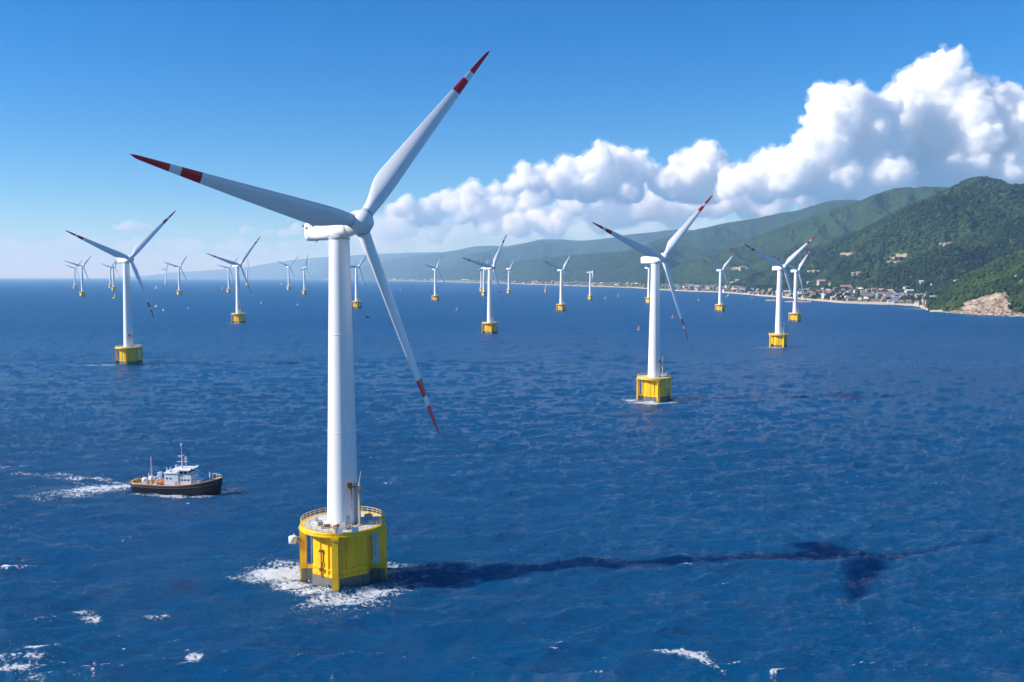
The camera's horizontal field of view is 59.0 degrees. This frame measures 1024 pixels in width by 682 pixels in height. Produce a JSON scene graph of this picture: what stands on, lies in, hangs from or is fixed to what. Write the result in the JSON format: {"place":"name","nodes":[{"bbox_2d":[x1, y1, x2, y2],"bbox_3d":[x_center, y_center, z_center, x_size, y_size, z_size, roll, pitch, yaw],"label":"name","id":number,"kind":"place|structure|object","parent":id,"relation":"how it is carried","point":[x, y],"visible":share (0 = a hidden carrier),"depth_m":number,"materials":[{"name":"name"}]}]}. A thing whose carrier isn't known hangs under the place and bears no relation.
{"place":"outdoors","nodes":[
{"label":"outdoors","id":0,"kind":"place"},
{"bbox_2d":[117,252,440,278],"bbox_3d":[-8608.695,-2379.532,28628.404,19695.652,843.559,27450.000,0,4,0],"label":"distant mountains","id":1,"kind":"structure","parent":0,"point":[319,265],"depth_m":33032.36,"materials":[{"name":"blue"}]},
{"bbox_2d":[264,230,692,278],"bbox_3d":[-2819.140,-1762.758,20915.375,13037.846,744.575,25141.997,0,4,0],"label":"coast mountains","id":2,"kind":"structure","parent":0,"point":[454,259],"depth_m":13400.19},
{"bbox_2d":[0,278,1023,681],"bbox_3d":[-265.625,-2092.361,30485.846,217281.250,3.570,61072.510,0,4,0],"label":"sea","id":3,"kind":"structure","parent":0,"point":[832,492],"depth_m":291.92,"materials":[{"name":"liquid"}]},
{"bbox_2d":[67,262,80,288],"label":"wind turbine","id":4,"kind":"object","parent":3,"relation":"in","point":[74,286],"visible":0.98,"depth_m":4993.70,"materials":[{"name":"white paint"}]},
{"bbox_2d":[64,255,91,296],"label":"wind turbine","id":5,"kind":"object","parent":3,"relation":"in","point":[82,293],"visible":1,"depth_m":3137.05,"materials":[{"name":"white paint"}]},
{"bbox_2d":[103,260,116,287],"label":"wind turbine","id":6,"kind":"object","parent":3,"relation":"in","point":[110,285],"visible":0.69,"depth_m":5369.88,"materials":[{"name":"white paint"}]},
{"bbox_2d":[106,261,120,290],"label":"wind turbine","id":7,"kind":"object","parent":3,"relation":"in","point":[113,288],"visible":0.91,"depth_m":4355.80,"materials":[{"name":"white paint"}]},
{"bbox_2d":[66,211,175,364],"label":"wind turbine","id":8,"kind":"object","parent":3,"relation":"in","point":[128,353],"visible":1,"depth_m":702.84,"materials":[{"name":"white paint"}]},
{"bbox_2d":[164,265,170,284],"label":"wind turbine","id":9,"kind":"object","parent":3,"relation":"in","point":[165,276],"visible":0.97,"depth_m":7838.99,"materials":[{"name":"white paint"}]},
{"bbox_2d":[164,256,186,294],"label":"wind turbine","id":10,"kind":"object","parent":3,"relation":"in","point":[179,291],"visible":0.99,"depth_m":3351.43,"materials":[{"name":"white paint"}]},
{"bbox_2d":[130,443,222,495],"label":"workboat","id":11,"kind":"object","parent":3,"relation":"on","point":[183,480],"visible":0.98,"depth_m":285.32,"materials":[{"name":"black paint"}]},
{"bbox_2d":[219,258,237,292],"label":"wind turbine","id":12,"kind":"object","parent":3,"relation":"in","point":[228,289],"visible":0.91,"depth_m":3862.48,"materials":[{"name":"white paint"}]},
{"bbox_2d":[207,236,260,322],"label":"wind turbine","id":13,"kind":"object","parent":3,"relation":"in","point":[238,316],"visible":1,"depth_m":1331.19,"materials":[{"name":"white paint"}]},
{"bbox_2d":[244,265,249,284],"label":"wind turbine","id":14,"kind":"object","parent":3,"relation":"in","point":[247,274],"visible":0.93,"depth_m":7125.92,"materials":[{"name":"white paint"}]},
{"bbox_2d":[279,255,299,289],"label":"wind turbine","id":15,"kind":"object","parent":3,"relation":"in","point":[288,286],"visible":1,"depth_m":4611.31,"materials":[{"name":"white paint"}]},
{"bbox_2d":[301,254,309,294],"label":"wind turbine","id":16,"kind":"object","parent":3,"relation":"in","point":[304,291],"visible":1,"depth_m":3485.96,"materials":[{"name":"white paint"}]},
{"bbox_2d":[130,51,489,591],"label":"wind turbine","id":17,"kind":"object","parent":3,"relation":"in","point":[342,529],"visible":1,"depth_m":198.89,"materials":[{"name":"white paint"}]},
{"bbox_2d":[345,516,349,523],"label":"door","id":18,"kind":"structure","parent":17,"relation":"in","point":[347,518],"depth_m":200.44,"materials":[{"name":"grey paint"}]},
{"bbox_2d":[350,255,367,307],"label":"wind turbine","id":19,"kind":"object","parent":3,"relation":"in","point":[356,303],"visible":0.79,"depth_m":1962.15,"materials":[{"name":"white paint"}]},
{"bbox_2d":[425,255,444,300],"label":"wind turbine","id":20,"kind":"object","parent":3,"relation":"in","point":[435,297],"visible":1,"depth_m":2547.14,"materials":[{"name":"white paint"}]},
{"bbox_2d":[478,260,485,291],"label":"wind turbine","id":21,"kind":"object","parent":3,"relation":"in","point":[481,289],"visible":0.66,"depth_m":4127.80,"materials":[{"name":"white paint"}]},
{"bbox_2d":[477,257,489,295],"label":"wind turbine","id":22,"kind":"object","parent":3,"relation":"in","point":[483,293],"visible":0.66,"depth_m":3162.48,"materials":[{"name":"white paint"}]},
{"bbox_2d":[463,234,506,333],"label":"wind turbine","id":23,"kind":"object","parent":3,"relation":"in","point":[490,324],"visible":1,"depth_m":1085.31,"materials":[{"name":"white paint"}]},
{"bbox_2d":[505,257,515,293],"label":"wind turbine","id":24,"kind":"object","parent":3,"relation":"in","point":[508,290],"visible":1,"depth_m":3630.82,"materials":[{"name":"white paint"}]},
{"bbox_2d":[543,251,572,310],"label":"wind turbine","id":25,"kind":"object","parent":3,"relation":"in","point":[561,305],"visible":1,"depth_m":1800.34,"materials":[{"name":"white paint"}]},
{"bbox_2d":[586,264,593,299],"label":"wind turbine","id":26,"kind":"object","parent":3,"relation":"in","point":[590,295],"visible":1,"depth_m":2659.45,"materials":[{"name":"white paint"}]},
{"bbox_2d":[641,264,650,303],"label":"wind turbine","id":27,"kind":"object","parent":3,"relation":"in","point":[648,289],"visible":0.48,"depth_m":2307.39,"materials":[{"name":"white paint"}]},
{"bbox_2d":[592,195,712,402],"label":"wind turbine","id":28,"kind":"object","parent":3,"relation":"in","point":[654,383],"visible":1,"depth_m":495.59,"materials":[{"name":"white paint"}]},
{"bbox_2d":[703,253,734,311],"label":"wind turbine","id":29,"kind":"object","parent":3,"relation":"in","point":[719,306],"visible":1,"depth_m":1783.99,"materials":[{"name":"white paint"}]},
{"bbox_2d":[745,236,814,346],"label":"wind turbine","id":30,"kind":"object","parent":3,"relation":"in","point":[778,338],"visible":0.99,"depth_m":873.31,"materials":[{"name":"white paint"}]},
{"bbox_2d":[772,250,810,321],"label":"wind turbine","id":31,"kind":"object","parent":3,"relation":"in","point":[795,315],"visible":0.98,"depth_m":1377.21,"materials":[{"name":"white paint"}]},
{"bbox_2d":[928,249,1023,316],"bbox_3d":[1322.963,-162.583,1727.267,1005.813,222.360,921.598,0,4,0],"label":"headland","id":32,"kind":"structure","parent":3,"relation":"in","point":[995,276],"depth_m":1753.84,"materials":[{"name":"green plant"}]},
{"bbox_2d":[0,0,1023,277],"label":"sky","id":33,"kind":"structure","parent":0,"point":[624,117],"materials":[{"name":"blue"}]},
{"bbox_2d":[315,236,745,282],"bbox_3d":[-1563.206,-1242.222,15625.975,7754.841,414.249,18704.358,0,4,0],"label":"coast hills","id":34,"kind":"structure","parent":0,"point":[539,270],"depth_m":8611.73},
{"bbox_2d":[325,278,947,312],"bbox_3d":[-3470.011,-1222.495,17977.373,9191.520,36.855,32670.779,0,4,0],"label":"shore","id":35,"kind":"structure","parent":0,"point":[871,301],"depth_m":3984.52,"materials":[{"name":"beige sand"}]},
{"bbox_2d":[505,280,946,307],"bbox_3d":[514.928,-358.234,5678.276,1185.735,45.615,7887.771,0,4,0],"label":"village trees","id":36,"kind":"object","parent":35,"relation":"on","point":[920,289],"visible":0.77,"depth_m":2776.55,"materials":[{"name":"green plant"}]},
{"bbox_2d":[846,297,855,300],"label":"house","id":37,"kind":"structure","parent":35,"relation":"on","point":[850,298],"depth_m":2371.25,"materials":[{"name":"grey"}]},
{"bbox_2d":[904,289,913,292],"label":"house","id":38,"kind":"structure","parent":35,"relation":"on","point":[908,290],"depth_m":2368.38,"materials":[{"name":"white"}]},
{"bbox_2d":[914,293,923,299],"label":"house","id":39,"kind":"structure","parent":35,"relation":"on","point":[917,294],"depth_m":2216.98,"materials":[{"name":"beige"}]},
{"bbox_2d":[571,200,859,283],"bbox_3d":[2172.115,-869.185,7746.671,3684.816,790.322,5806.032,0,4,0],"label":"long ridge","id":40,"kind":"structure","parent":0,"point":[627,266],"depth_m":7325.38,"materials":[{"name":"green plant"}]},
{"bbox_2d":[664,183,1023,283],"bbox_3d":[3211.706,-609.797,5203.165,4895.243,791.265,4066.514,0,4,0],"label":"broad mountain","id":41,"kind":"structure","parent":0,"point":[785,241],"depth_m":5094.47,"materials":[{"name":"green plant"}]},
{"bbox_2d":[739,180,1023,285],"bbox_3d":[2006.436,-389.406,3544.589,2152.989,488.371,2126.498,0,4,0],"label":"village mountain","id":42,"kind":"structure","parent":0,"point":[900,252],"depth_m":3047.50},
{"bbox_2d":[817,280,824,284],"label":"house","id":43,"kind":"structure","parent":42,"relation":"on","point":[819,282],"depth_m":3175.53,"materials":[{"name":"beige"}]},
{"bbox_2d":[730,176,1023,287],"bbox_3d":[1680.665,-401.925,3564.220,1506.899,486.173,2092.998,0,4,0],"label":"mountain wood","id":44,"kind":"object","parent":42,"relation":"on","point":[831,274],"visible":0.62,"depth_m":3105.87,"materials":[{"name":"green plant"}]},
{"bbox_2d":[884,221,1023,289],"bbox_3d":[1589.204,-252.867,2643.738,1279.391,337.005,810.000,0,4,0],"label":"village spur","id":45,"kind":"structure","parent":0,"point":[971,260],"depth_m":2522.16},
{"bbox_2d":[855,212,1023,291],"bbox_3d":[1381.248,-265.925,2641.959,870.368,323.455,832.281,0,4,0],"label":"spur wood","id":46,"kind":"object","parent":45,"relation":"on","point":[969,246],"visible":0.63,"depth_m":2542.63,"materials":[{"name":"green plant"}]}
]}

